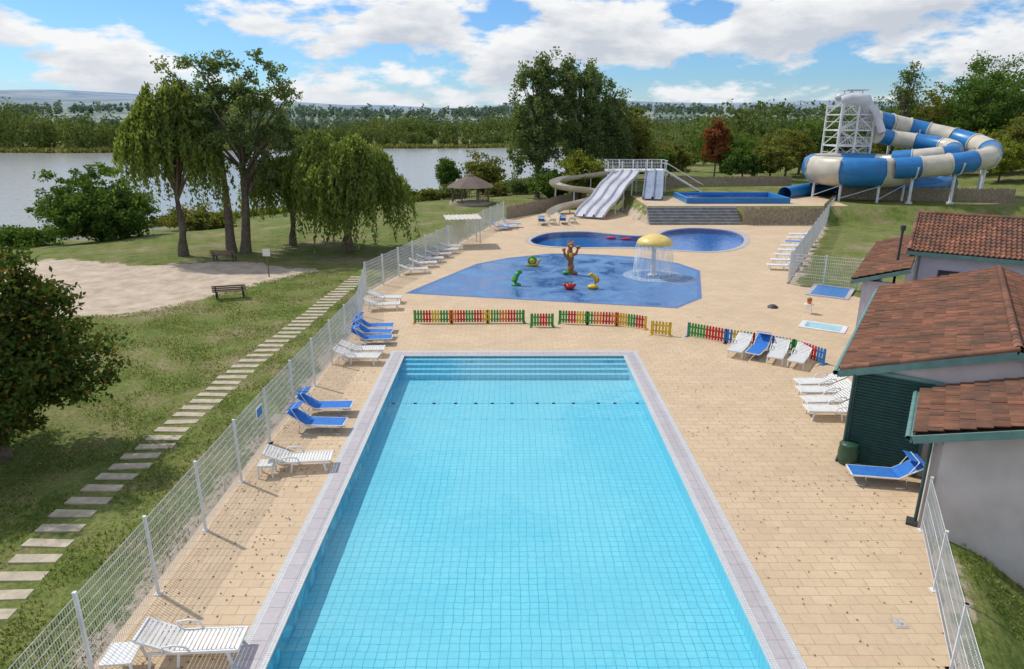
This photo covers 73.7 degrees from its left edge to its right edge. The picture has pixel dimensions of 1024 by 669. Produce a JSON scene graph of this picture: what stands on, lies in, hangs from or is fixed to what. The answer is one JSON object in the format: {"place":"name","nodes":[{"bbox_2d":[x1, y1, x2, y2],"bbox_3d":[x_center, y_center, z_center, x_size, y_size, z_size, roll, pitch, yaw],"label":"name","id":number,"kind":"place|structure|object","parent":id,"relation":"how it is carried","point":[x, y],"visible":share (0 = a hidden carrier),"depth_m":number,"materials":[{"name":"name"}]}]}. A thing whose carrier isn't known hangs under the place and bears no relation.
{"place":"outdoors","nodes":[
{"label":"outdoors","id":0,"kind":"place"},
{"bbox_2d":[0,276,366,630],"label":"stepping stone path","id":1,"kind":"structure","parent":0,"point":[17,576],"depth_m":21.15,"materials":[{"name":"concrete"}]},
{"bbox_2d":[0,147,617,239],"bbox_3d":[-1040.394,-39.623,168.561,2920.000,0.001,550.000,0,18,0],"label":"lake water","id":2,"kind":"structure","parent":0,"point":[19,185],"depth_m":170.14,"materials":[{"name":"grey liquid"}]},
{"bbox_2d":[0,97,742,148],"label":"distant tree line","id":3,"kind":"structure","parent":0,"point":[18,129],"depth_m":316.25,"materials":[{"name":"green plant"}]},
{"bbox_2d":[0,89,1023,668],"bbox_3d":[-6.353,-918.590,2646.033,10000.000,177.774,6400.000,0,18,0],"label":"ground","id":4,"kind":"structure","parent":0,"point":[136,275],"depth_m":34.20,"materials":[{"name":"green plant"}]},
{"bbox_2d":[0,224,63,248],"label":"shrub","id":5,"kind":"object","parent":4,"relation":"on","point":[15,236],"visible":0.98,"depth_m":70.52,"materials":[{"name":"green plant"}]},
{"bbox_2d":[0,245,132,461],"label":"maple tree","id":6,"kind":"object","parent":4,"relation":"on","point":[38,367],"visible":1,"depth_m":20.91,"materials":[{"name":"green plant"}]},
{"bbox_2d":[24,162,162,241],"bbox_3d":[-40.568,-12.641,66.170,11.970,7.864,10.513,0,18,0],"label":"shrub","id":7,"kind":"object","parent":4,"relation":"on","point":[100,214],"visible":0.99,"depth_m":64.46,"materials":[{"name":"green plant"}]},
{"bbox_2d":[109,79,236,256],"bbox_3d":[-25.827,-12.289,52.115,7.690,13.585,8.300,-17,24,-42],"label":"willow tree","id":8,"kind":"object","parent":4,"relation":"on","point":[150,131],"visible":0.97,"depth_m":49.77,"materials":[{"name":"green plant"}]},
{"bbox_2d":[155,198,240,229],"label":"shrub","id":9,"kind":"object","parent":4,"relation":"on","point":[204,218],"visible":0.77,"depth_m":73.63,"materials":[{"name":"green plant"}]},
{"bbox_2d":[211,284,246,299],"bbox_3d":[-16.985,-2.607,41.082,1.900,0.868,0.588,-5,18,-14],"label":"park bench","id":10,"kind":"object","parent":4,"relation":"on","point":[239,287],"visible":1,"depth_m":40.82,"materials":[{"name":"brown wood"}]},
{"bbox_2d":[149,48,318,252],"bbox_3d":[-21.954,-13.917,53.455,14.204,15.857,8.105,0,18,0],"label":"poplar tree","id":11,"kind":"object","parent":4,"relation":"on","point":[240,100],"visible":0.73,"depth_m":51.76,"materials":[{"name":"green plant"}]},
{"bbox_2d":[235,153,302,245],"bbox_3d":[-18.678,-11.166,57.375,8.711,8.202,6.796,-7,19,-20],"label":"willow tree","id":12,"kind":"object","parent":4,"relation":"on","point":[261,194],"visible":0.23,"depth_m":55.09,"materials":[{"name":"green plant"}]},
{"bbox_2d":[0,142,582,152],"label":"reed bank","id":13,"kind":"structure","parent":4,"relation":"on","point":[110,150],"depth_m":287.60,"materials":[{"name":"green plant"}]},
{"bbox_2d":[42,173,560,235],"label":"shore reeds","id":14,"kind":"object","parent":4,"relation":"on","point":[278,207],"visible":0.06,"depth_m":97.50,"materials":[{"name":"green plant"}]},
{"bbox_2d":[277,128,419,253],"bbox_3d":[-13.140,-11.149,54.201,10.230,10.117,9.989,-16,24,-41],"label":"willow tree","id":15,"kind":"object","parent":4,"relation":"on","point":[340,182],"visible":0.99,"depth_m":51.61,"materials":[{"name":"green plant"}]},
{"bbox_2d":[413,188,445,200],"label":"shrub","id":16,"kind":"object","parent":4,"relation":"on","point":[430,194],"visible":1,"depth_m":95.37,"materials":[{"name":"green plant"}]},
{"bbox_2d":[434,157,461,186],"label":"tree","id":17,"kind":"object","parent":4,"relation":"on","point":[446,169],"visible":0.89,"depth_m":99.68,"materials":[{"name":"green plant"}]},
{"bbox_2d":[439,182,471,198],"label":"shrub","id":18,"kind":"object","parent":4,"relation":"on","point":[447,191],"visible":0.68,"depth_m":95.71,"materials":[{"name":"green plant"}]},
{"bbox_2d":[448,172,493,205],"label":"gazebo","id":19,"kind":"object","parent":4,"relation":"on","point":[470,180],"visible":0.94,"depth_m":84.11,"materials":[{"name":"brown wood"}]},
{"bbox_2d":[455,150,507,194],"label":"tree","id":20,"kind":"object","parent":4,"relation":"on","point":[491,171],"visible":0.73,"depth_m":101.25,"materials":[{"name":"green plant"}]},
{"bbox_2d":[484,180,508,196],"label":"shrub","id":21,"kind":"object","parent":4,"relation":"on","point":[497,189],"visible":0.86,"depth_m":94.77,"materials":[{"name":"green plant"}]},
{"bbox_2d":[0,99,1023,130],"bbox_3d":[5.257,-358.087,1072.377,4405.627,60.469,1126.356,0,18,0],"label":"distant forest","id":22,"kind":"object","parent":4,"relation":"on","point":[300,111],"visible":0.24,"depth_m":1218.94,"materials":[{"name":"green plant"}]},
{"bbox_2d":[505,176,533,193],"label":"shrub","id":23,"kind":"object","parent":4,"relation":"on","point":[513,185],"visible":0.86,"depth_m":96.45,"materials":[{"name":"green plant"}]},
{"bbox_2d":[94,210,949,668],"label":"pool deck","id":24,"kind":"structure","parent":4,"relation":"on","point":[796,530],"depth_m":21.69,"materials":[{"name":"tile"}]},
{"bbox_2d":[98,641,147,668],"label":"side table","id":25,"kind":"object","parent":24,"relation":"on","point":[120,653],"visible":0.92,"depth_m":13.18,"materials":[{"name":"white plastic"}]},
{"bbox_2d":[8,265,367,668],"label":"wire fence","id":26,"kind":"object","parent":24,"relation":"on","point":[360,295],"visible":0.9,"depth_m":17.42,"materials":[{"name":"white metal"}]},
{"bbox_2d":[132,617,248,668],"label":"sun lounger","id":27,"kind":"object","parent":24,"relation":"on","point":[163,639],"visible":1,"depth_m":13.54,"materials":[{"name":"white plastic"}]},
{"bbox_2d":[262,444,333,472],"bbox_3d":[-6.533,3.777,20.969,1.970,0.694,0.757,-2,18,-6],"label":"sun lounger","id":28,"kind":"object","parent":24,"relation":"on","point":[296,459],"visible":0.98,"depth_m":20.85,"materials":[{"name":"white plastic"}]},
{"bbox_2d":[286,401,347,434],"bbox_3d":[-6.684,2.841,23.449,1.930,0.957,0.690,1,18,3],"label":"sun lounger","id":29,"kind":"object","parent":24,"relation":"on","point":[299,415],"visible":1,"depth_m":23.39,"materials":[{"name":"blue fabric"}]},
{"bbox_2d":[295,386,353,416],"bbox_3d":[-6.787,2.416,24.784,1.930,0.957,0.690,-1,18,-2],"label":"sun lounger","id":30,"kind":"object","parent":24,"relation":"on","point":[311,402],"visible":0.98,"depth_m":24.72,"materials":[{"name":"blue fabric"}]},
{"bbox_2d":[332,345,380,365],"bbox_3d":[-6.804,0.913,29.972,1.970,0.694,0.757,1,18,4],"label":"sun lounger","id":31,"kind":"object","parent":24,"relation":"on","point":[359,355],"visible":1,"depth_m":29.86,"materials":[{"name":"white plastic"}]},
{"bbox_2d":[339,339,384,357],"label":"sun lounger","id":32,"kind":"object","parent":24,"relation":"on","point":[372,347],"visible":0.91,"depth_m":30.77,"materials":[{"name":"white plastic"}]},
{"bbox_2d":[350,323,392,345],"bbox_3d":[-6.655,-0.010,32.409,1.930,0.957,0.690,-2,18,-5],"label":"sun lounger","id":33,"kind":"object","parent":24,"relation":"on","point":[360,334],"visible":0.95,"depth_m":32.33,"materials":[{"name":"blue fabric"}]},
{"bbox_2d":[351,317,393,339],"bbox_3d":[-6.807,-0.312,33.359,1.930,0.957,0.690,1,18,4],"label":"sun lounger","id":34,"kind":"object","parent":24,"relation":"on","point":[363,328],"visible":0.76,"depth_m":33.26,"materials":[{"name":"blue fabric"}]},
{"bbox_2d":[363,201,503,293],"bbox_3d":[-4.878,-8.178,56.415,0.195,2.055,32.720,4,18,14],"label":"wire fence","id":35,"kind":"object","parent":24,"relation":"on","point":[441,235],"visible":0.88,"depth_m":51.07,"materials":[{"name":"white metal"}]},
{"bbox_2d":[443,214,481,246],"bbox_3d":[-4.130,-8.739,57.445,3.000,2.420,2.800,-3,18,-10],"label":"shade canopy","id":36,"kind":"object","parent":24,"relation":"on","point":[452,217],"visible":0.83,"depth_m":56.80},
{"bbox_2d":[413,310,524,323],"bbox_3d":[-2.243,-0.949,35.766,5.890,0.720,0.453,0,18,0],"label":"picket fence","id":37,"kind":"object","parent":24,"relation":"on","point":[452,314],"visible":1,"depth_m":35.75,"materials":[{"name":"red paint"}]},
{"bbox_2d":[230,351,807,668],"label":"swimming pool","id":38,"kind":"structure","parent":24,"relation":"in","point":[516,510],"depth_m":18.28,"materials":[{"name":"tile"}]},
{"bbox_2d":[125,329,942,667],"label":"fallen leaves","id":39,"kind":"object","parent":24,"relation":"on","point":[339,445],"visible":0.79,"depth_m":18.83,"materials":[{"name":"brown plant"}]},
{"bbox_2d":[530,313,554,327],"bbox_3d":[1.548,-0.747,35.131,1.270,0.720,0.400,0,18,0],"label":"picket fence","id":40,"kind":"object","parent":24,"relation":"on","point":[543,319],"visible":1,"depth_m":35.12,"materials":[{"name":"red paint"}]},
{"bbox_2d":[407,253,701,307],"bbox_3d":[3.805,-4.180,47.079,17.993,0.006,14.979,4,18,12],"label":"splash pad","id":41,"kind":"object","parent":24,"relation":"on","point":[546,279],"visible":0.98,"depth_m":44.64,"materials":[{"name":"rubber"}]},
{"bbox_2d":[562,241,580,274],"bbox_3d":[4.035,-5.251,46.716,1.280,2.322,0.680,0,18,0],"label":"totem fountain","id":42,"kind":"object","parent":41,"relation":"on","point":[569,256],"visible":1,"depth_m":46.56,"materials":[{"name":"orange paint"}]},
{"bbox_2d":[624,233,673,280],"bbox_3d":[9.597,-5.385,46.162,4.000,2.850,4.000,0,18,0],"label":"mushroom fountain","id":43,"kind":"object","parent":41,"relation":"on","point":[654,241],"visible":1,"depth_m":45.37,"materials":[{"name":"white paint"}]},
{"bbox_2d":[558,310,647,330],"bbox_3d":[4.699,-0.813,35.339,4.670,0.720,0.751,4,18,13],"label":"picket fence","id":44,"kind":"object","parent":24,"relation":"on","point":[587,315],"visible":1,"depth_m":35.39,"materials":[{"name":"red paint"}]},
{"bbox_2d":[546,159,702,218],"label":"multi lane water slide","id":45,"kind":"object","parent":24,"relation":"on","point":[606,193],"visible":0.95,"depth_m":78.95,"materials":[{"name":"white paint"}]},
{"bbox_2d":[525,227,749,251],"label":"children pool","id":46,"kind":"structure","parent":24,"relation":"in","point":[694,239],"depth_m":62.67,"materials":[{"name":"blue liquid"}]},
{"bbox_2d":[646,207,741,224],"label":"stone steps","id":47,"kind":"structure","parent":24,"relation":"on","point":[692,216],"depth_m":69.25,"materials":[{"name":"grey stone"}]},
{"bbox_2d":[726,332,752,358],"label":"sun lounger","id":48,"kind":"object","parent":24,"relation":"on","point":[737,346],"visible":0.96,"depth_m":31.38,"materials":[{"name":"white plastic"}]},
{"bbox_2d":[685,322,827,365],"bbox_3d":[11.358,0.291,31.868,6.629,0.720,0.984,14,22,37],"label":"picket fence","id":49,"kind":"object","parent":24,"relation":"on","point":[726,339],"visible":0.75,"depth_m":32.52,"materials":[{"name":"red paint"}]},
{"bbox_2d":[745,330,772,360],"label":"sun lounger","id":50,"kind":"object","parent":24,"relation":"on","point":[760,345],"visible":1,"depth_m":31.20,"materials":[{"name":"blue fabric"}]},
{"bbox_2d":[766,337,790,365],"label":"sun lounger","id":51,"kind":"object","parent":24,"relation":"on","point":[780,351],"visible":1,"depth_m":30.60,"materials":[{"name":"white plastic"}]},
{"bbox_2d":[742,207,822,224],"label":"wooden palisade","id":52,"kind":"object","parent":24,"relation":"on","point":[804,212],"visible":0.96,"depth_m":68.37,"materials":[{"name":"wood"}]},
{"bbox_2d":[787,341,813,369],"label":"sun lounger","id":53,"kind":"object","parent":24,"relation":"on","point":[801,356],"visible":1,"depth_m":29.99,"materials":[{"name":"white plastic"}]},
{"bbox_2d":[788,195,835,283],"bbox_3d":[27.013,-9.397,60.248,0.217,2.055,38.382,9,20,27],"label":"wire fence","id":54,"kind":"object","parent":24,"relation":"on","point":[807,241],"visible":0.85,"depth_m":53.87,"materials":[{"name":"white metal"}]},
{"bbox_2d":[793,372,849,387],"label":"sun lounger","id":55,"kind":"object","parent":24,"relation":"on","point":[814,380],"visible":0.84,"depth_m":26.99,"materials":[{"name":"white plastic"}]},
{"bbox_2d":[798,320,847,333],"bbox_3d":[16.024,-0.408,35.168,2.200,0.051,1.400,11,21,31],"label":"foot bath","id":56,"kind":"object","parent":24,"relation":"on","point":[828,327],"visible":1,"depth_m":35.09,"materials":[{"name":"white paint"}]},
{"bbox_2d":[795,378,851,394],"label":"sun lounger","id":57,"kind":"object","parent":24,"relation":"on","point":[807,389],"visible":0.82,"depth_m":26.14,"materials":[{"name":"white plastic"}]},
{"bbox_2d":[799,387,850,403],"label":"sun lounger","id":58,"kind":"object","parent":24,"relation":"on","point":[814,399],"visible":0.84,"depth_m":25.31,"materials":[{"name":"white plastic"}]},
{"bbox_2d":[786,252,864,290],"bbox_3d":[19.854,-4.011,43.318,4.375,2.055,0.215,9,20,26],"label":"wire fence","id":59,"kind":"object","parent":24,"relation":"on","point":[825,269],"visible":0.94,"depth_m":43.34,"materials":[{"name":"white metal"}]},
{"bbox_2d":[802,399,848,421],"bbox_3d":[11.539,2.658,24.485,1.970,0.694,0.757,1,18,3],"label":"sun lounger","id":60,"kind":"object","parent":24,"relation":"on","point":[829,408],"visible":0.73,"depth_m":24.43,"materials":[{"name":"white plastic"}]},
{"bbox_2d":[805,284,854,299],"bbox_3d":[19.707,-2.659,42.226,2.400,0.061,3.200,11,21,31],"label":"foot bath","id":61,"kind":"object","parent":24,"relation":"on","point":[829,291],"visible":1,"depth_m":41.91,"materials":[{"name":"blue liquid"}]},
{"bbox_2d":[835,374,855,461],"bbox_3d":[10.355,2.599,21.053,0.300,2.920,0.300,11,21,31],"label":"downpipe","id":62,"kind":"object","parent":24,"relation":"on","point":[849,408],"visible":0.59,"depth_m":20.93,"materials":[{"name":"teal metal"}]},
{"bbox_2d":[837,440,859,465],"bbox_3d":[10.457,3.674,21.237,0.600,0.720,0.591,0,18,0],"label":"green barrel","id":63,"kind":"object","parent":24,"relation":"on","point":[848,452],"visible":0.98,"depth_m":21.03,"materials":[{"name":"plastic"}]},
{"bbox_2d":[846,450,924,489],"bbox_3d":[10.945,3.919,20.060,1.930,0.957,0.690,3,18,9],"label":"sun lounger","id":64,"kind":"object","parent":24,"relation":"on","point":[915,463],"visible":0.96,"depth_m":19.99,"materials":[{"name":"blue fabric"}]},
{"bbox_2d":[846,374,934,477],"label":"shutters","id":65,"kind":"object","parent":24,"relation":"on","point":[879,416],"visible":0.63,"depth_m":20.60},
{"bbox_2d":[850,216,1023,283],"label":"fascia and vents","id":66,"kind":"structure","parent":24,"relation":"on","point":[904,272],"depth_m":32.84,"materials":[{"name":"teal paint"}]},
{"bbox_2d":[851,210,1023,279],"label":"roof","id":67,"kind":"structure","parent":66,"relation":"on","point":[983,235],"depth_m":34.32,"materials":[{"name":"tile"}]},
{"bbox_2d":[856,255,1023,325],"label":"walls","id":68,"kind":"structure","parent":24,"relation":"on","point":[927,267],"depth_m":33.41,"materials":[{"name":"white paint"}]},
{"bbox_2d":[917,476,984,668],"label":"wire fence","id":69,"kind":"object","parent":24,"relation":"on","point":[930,498],"visible":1,"depth_m":14.54,"materials":[{"name":"white metal"}]},
{"bbox_2d":[888,360,1023,476],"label":"walls","id":70,"kind":"structure","parent":24,"relation":"on","point":[984,371],"depth_m":19.17,"materials":[{"name":"paint"}]},
{"bbox_2d":[833,289,1023,384],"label":"fascia and gutter","id":71,"kind":"structure","parent":70,"relation":"attached to","point":[884,370],"depth_m":19.75,"materials":[{"name":"teal paint"}]},
{"bbox_2d":[839,265,1023,369],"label":"roof","id":72,"kind":"structure","parent":70,"relation":"on","point":[979,312],"depth_m":22.88,"materials":[{"name":"tile"}]},
{"bbox_2d":[917,442,1023,587],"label":"annex walls","id":73,"kind":"structure","parent":24,"relation":"on","point":[979,492],"depth_m":17.01,"materials":[{"name":"white paint"}]},
{"bbox_2d":[905,390,1023,526],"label":"annex fascia and downpipe","id":74,"kind":"structure","parent":73,"relation":"attached to","point":[964,437],"depth_m":16.84,"materials":[{"name":"teal metal"}]},
{"bbox_2d":[913,377,1023,434],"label":"annex roof","id":75,"kind":"structure","parent":73,"relation":"on","point":[990,405],"depth_m":17.52,"materials":[{"name":"brown tile"}]},
{"bbox_2d":[954,439,1023,456],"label":"annex gable","id":76,"kind":"structure","parent":73,"relation":"on","point":[1014,446],"depth_m":16.42,"materials":[{"name":"white paint"}]},
{"bbox_2d":[506,46,569,197],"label":"poplar tree","id":77,"kind":"object","parent":4,"relation":"on","point":[543,103],"visible":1,"depth_m":88.59,"materials":[{"name":"green plant"}]},
{"bbox_2d":[506,192,586,218],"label":"wooden palisade","id":78,"kind":"object","parent":4,"relation":"on","point":[526,209],"visible":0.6,"depth_m":77.36,"materials":[{"name":"brown wood"}]},
{"bbox_2d":[527,168,568,198],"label":"shrub","id":79,"kind":"object","parent":4,"relation":"on","point":[546,189],"visible":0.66,"depth_m":87.71,"materials":[{"name":"green plant"}]},
{"bbox_2d":[550,53,609,180],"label":"poplar tree","id":80,"kind":"object","parent":4,"relation":"on","point":[586,130],"visible":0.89,"depth_m":89.50,"materials":[{"name":"green plant"}]},
{"bbox_2d":[553,148,611,198],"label":"deciduous tree","id":81,"kind":"object","parent":4,"relation":"on","point":[577,164],"visible":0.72,"depth_m":85.28,"materials":[{"name":"green plant"}]},
{"bbox_2d":[596,77,635,170],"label":"poplar tree","id":82,"kind":"object","parent":4,"relation":"on","point":[613,125],"visible":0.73,"depth_m":91.66,"materials":[{"name":"green plant"}]},
{"bbox_2d":[610,106,659,167],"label":"deciduous tree","id":83,"kind":"object","parent":4,"relation":"on","point":[642,149],"visible":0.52,"depth_m":94.61,"materials":[{"name":"green plant"}]},
{"bbox_2d":[628,148,677,173],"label":"deciduous tree","id":84,"kind":"object","parent":4,"relation":"on","point":[661,155],"visible":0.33,"depth_m":99.95,"materials":[{"name":"green plant"}]},
{"bbox_2d":[636,130,687,156],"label":"deciduous tree","id":85,"kind":"object","parent":4,"relation":"on","point":[657,133],"visible":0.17,"depth_m":119.49,"materials":[{"name":"green plant"}]},
{"bbox_2d":[654,141,699,176],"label":"deciduous tree","id":86,"kind":"object","parent":4,"relation":"on","point":[682,159],"visible":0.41,"depth_m":103.33,"materials":[{"name":"green plant"}]},
{"bbox_2d":[700,116,733,176],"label":"autumn tree","id":87,"kind":"object","parent":4,"relation":"on","point":[718,139],"visible":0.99,"depth_m":98.56,"materials":[{"name":"red plant"}]},
{"bbox_2d":[687,128,758,171],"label":"deciduous tree","id":88,"kind":"object","parent":4,"relation":"on","point":[699,143],"visible":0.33,"depth_m":114.72,"materials":[{"name":"green plant"}]},
{"bbox_2d":[663,175,792,186],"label":"wooden palisade","id":89,"kind":"object","parent":4,"relation":"on","point":[760,181],"visible":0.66,"depth_m":91.29,"materials":[{"name":"brown wood"}]},
{"bbox_2d":[674,192,790,203],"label":"slide landing pool","id":90,"kind":"structure","parent":4,"relation":"on","point":[729,198],"depth_m":73.61,"materials":[{"name":"blue plastic"}]},
{"bbox_2d":[718,147,769,176],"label":"deciduous tree","id":91,"kind":"object","parent":4,"relation":"on","point":[741,163],"visible":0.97,"depth_m":96.95,"materials":[{"name":"green plant"}]},
{"bbox_2d":[749,144,799,176],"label":"deciduous tree","id":92,"kind":"object","parent":4,"relation":"on","point":[776,161],"visible":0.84,"depth_m":96.86,"materials":[{"name":"green plant"}]},
{"bbox_2d":[755,128,827,175],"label":"deciduous tree","id":93,"kind":"object","parent":4,"relation":"on","point":[804,141],"visible":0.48,"depth_m":103.02,"materials":[{"name":"green plant"}]},
{"bbox_2d":[768,119,837,173],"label":"deciduous tree","id":94,"kind":"object","parent":4,"relation":"on","point":[812,134],"visible":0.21,"depth_m":107.75,"materials":[{"name":"green plant"}]},
{"bbox_2d":[611,98,1023,165],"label":"forest","id":95,"kind":"object","parent":4,"relation":"on","point":[754,128],"visible":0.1,"depth_m":200.91,"materials":[{"name":"green plant"}]},
{"bbox_2d":[803,114,864,152],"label":"deciduous tree","id":96,"kind":"object","parent":4,"relation":"on","point":[835,127],"visible":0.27,"depth_m":111.47,"materials":[{"name":"green plant"}]},
{"bbox_2d":[828,95,896,150],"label":"deciduous tree","id":97,"kind":"object","parent":4,"relation":"on","point":[881,109],"visible":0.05,"depth_m":115.59,"materials":[{"name":"green plant"}]},
{"bbox_2d":[778,89,1002,203],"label":"spiral water slide","id":98,"kind":"object","parent":4,"relation":"on","point":[936,155],"visible":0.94,"depth_m":76.23,"materials":[{"name":"white paint"}]},
{"bbox_2d":[887,60,930,118],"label":"slender tree","id":99,"kind":"object","parent":4,"relation":"on","point":[905,107],"visible":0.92,"depth_m":105.39,"materials":[{"name":"green plant"}]},
{"bbox_2d":[887,81,963,126],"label":"deciduous tree","id":100,"kind":"object","parent":4,"relation":"on","point":[932,114],"visible":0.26,"depth_m":110.25,"materials":[{"name":"green plant"}]},
{"bbox_2d":[840,187,1015,202],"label":"wooden palisade","id":101,"kind":"object","parent":4,"relation":"on","point":[987,193],"visible":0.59,"depth_m":74.64,"materials":[{"name":"brown wood"}]},
{"bbox_2d":[933,69,1023,135],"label":"deciduous tree","id":102,"kind":"object","parent":4,"relation":"on","point":[988,115],"visible":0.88,"depth_m":105.04,"materials":[{"name":"green plant"}]},
{"bbox_2d":[943,50,1023,133],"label":"deciduous tree","id":103,"kind":"object","parent":4,"relation":"on","point":[976,66],"visible":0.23,"depth_m":110.27,"materials":[{"name":"green plant"}]},
{"bbox_2d":[988,141,1023,182],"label":"deciduous tree","id":104,"kind":"object","parent":4,"relation":"on","point":[1012,154],"visible":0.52,"depth_m":87.88,"materials":[{"name":"green plant"}]},
{"bbox_2d":[989,113,1023,150],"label":"deciduous tree","id":105,"kind":"object","parent":4,"relation":"on","point":[1019,130],"visible":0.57,"depth_m":95.79,"materials":[{"name":"green plant"}]},
{"bbox_2d":[0,0,1023,107],"label":"sky","id":106,"kind":"structure","parent":0,"point":[432,53],"materials":[{"name":"blue"}]},
{"bbox_2d":[633,196,846,206],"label":"terrace paving","id":107,"kind":"structure","parent":0,"point":[669,201],"depth_m":72.63,"materials":[{"name":"beige stone"}]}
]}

